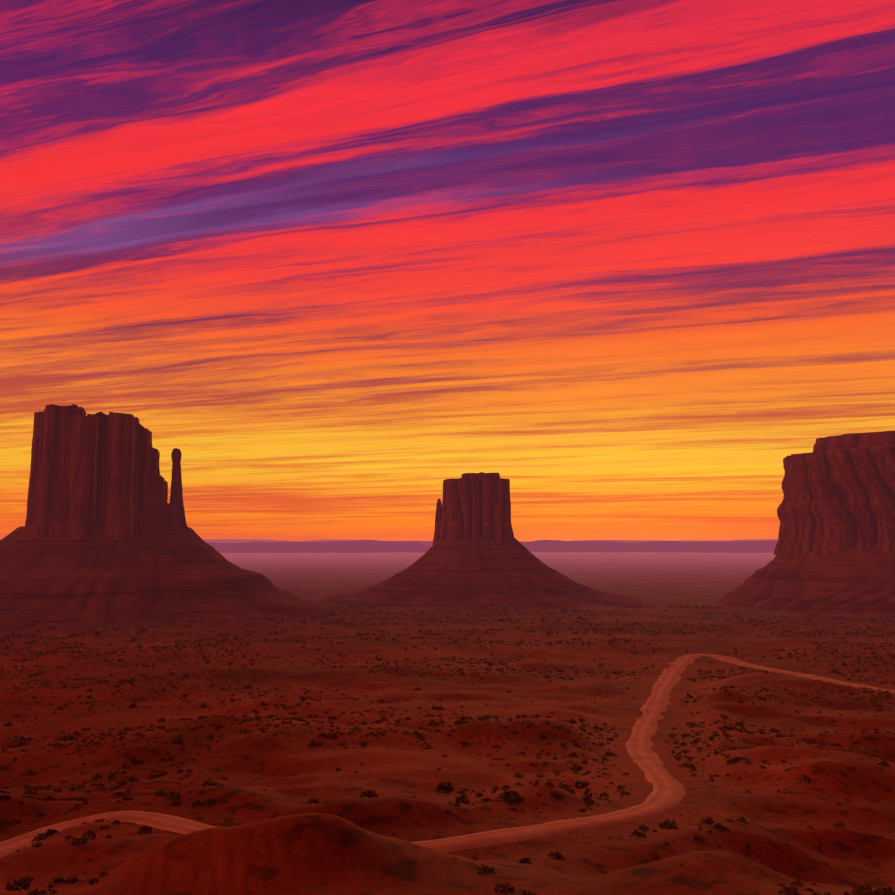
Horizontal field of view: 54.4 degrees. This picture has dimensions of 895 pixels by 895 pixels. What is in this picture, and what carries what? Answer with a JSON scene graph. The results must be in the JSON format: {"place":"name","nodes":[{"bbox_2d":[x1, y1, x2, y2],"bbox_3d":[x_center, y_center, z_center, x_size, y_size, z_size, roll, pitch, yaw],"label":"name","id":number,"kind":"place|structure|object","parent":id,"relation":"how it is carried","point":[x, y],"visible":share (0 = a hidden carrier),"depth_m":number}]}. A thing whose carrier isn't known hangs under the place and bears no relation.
{"place":"outdoors","nodes":[
{"label":"outdoors","id":0,"kind":"place"},
{"bbox_2d":[0,552,894,894],"bbox_3d":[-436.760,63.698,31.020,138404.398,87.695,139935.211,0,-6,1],"label":"terrain","id":1,"kind":"structure","parent":0,"point":[282,838],"depth_m":230.04},
{"bbox_2d":[0,539,293,542],"bbox_3d":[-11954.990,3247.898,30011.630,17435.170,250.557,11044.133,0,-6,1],"label":"distant mesa","id":2,"kind":"structure","parent":1,"relation":"on","point":[231,540],"depth_m":30726.61},
{"bbox_2d":[0,526,331,628],"bbox_3d":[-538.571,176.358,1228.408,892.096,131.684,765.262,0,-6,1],"label":"talus slope","id":3,"kind":"structure","parent":1,"relation":"on","point":[169,573],"depth_m":1192.50},
{"bbox_2d":[25,404,187,539],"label":"butte","id":4,"kind":"object","parent":3,"relation":"on","point":[92,474],"visible":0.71,"depth_m":1292.79},
{"bbox_2d":[206,540,430,552],"bbox_3d":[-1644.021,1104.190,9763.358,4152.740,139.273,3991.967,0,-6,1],"label":"distant plateau","id":5,"kind":"structure","parent":1,"relation":"on","point":[363,546],"depth_m":8679.32},
{"bbox_2d":[0,604,894,894],"bbox_3d":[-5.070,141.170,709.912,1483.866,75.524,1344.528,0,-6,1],"label":"desert shrubs","id":6,"kind":"object","parent":1,"relation":"on","point":[24,882],"visible":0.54,"depth_m":358.77},
{"bbox_2d":[320,537,645,608],"bbox_3d":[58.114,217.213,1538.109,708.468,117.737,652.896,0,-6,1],"label":"talus slope","id":7,"kind":"structure","parent":1,"relation":"on","point":[470,572],"depth_m":1431.52},
{"bbox_2d":[432,472,513,544],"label":"butte","id":8,"kind":"object","parent":7,"relation":"on","point":[475,507],"visible":0.98,"depth_m":1533.14},
{"bbox_2d":[386,541,613,546],"bbox_3d":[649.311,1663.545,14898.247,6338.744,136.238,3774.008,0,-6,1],"label":"distant mesa","id":9,"kind":"structure","parent":1,"relation":"on","point":[427,543],"depth_m":14295.52},
{"bbox_2d":[301,540,701,542],"bbox_3d":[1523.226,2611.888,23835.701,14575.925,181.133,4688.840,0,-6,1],"label":"distant mesa","id":10,"kind":"structure","parent":1,"relation":"on","point":[631,541],"depth_m":23068.35},
{"bbox_2d":[522,540,777,552],"bbox_3d":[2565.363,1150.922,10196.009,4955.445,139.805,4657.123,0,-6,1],"label":"distant plateau","id":11,"kind":"structure","parent":1,"relation":"on","point":[766,546],"depth_m":9040.15},
{"bbox_2d":[680,539,777,541],"bbox_3d":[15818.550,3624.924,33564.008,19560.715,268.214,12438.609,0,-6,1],"label":"distant mesa","id":12,"kind":"structure","parent":1,"relation":"on","point":[727,540],"depth_m":34672.98},
{"bbox_2d":[712,545,894,616],"bbox_3d":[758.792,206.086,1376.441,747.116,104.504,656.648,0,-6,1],"label":"talus slope","id":13,"kind":"structure","parent":1,"relation":"on","point":[852,580],"depth_m":1283.37},
{"bbox_2d":[773,431,894,555],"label":"mesa","id":14,"kind":"structure","parent":13,"relation":"on","point":[839,493],"depth_m":1346.82},
{"bbox_2d":[0,654,894,856],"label":"dirt road","id":15,"kind":"structure","parent":0,"point":[669,791],"depth_m":140.09},
{"bbox_2d":[0,0,894,541],"label":"sky","id":16,"kind":"structure","parent":0,"point":[622,263]}
]}

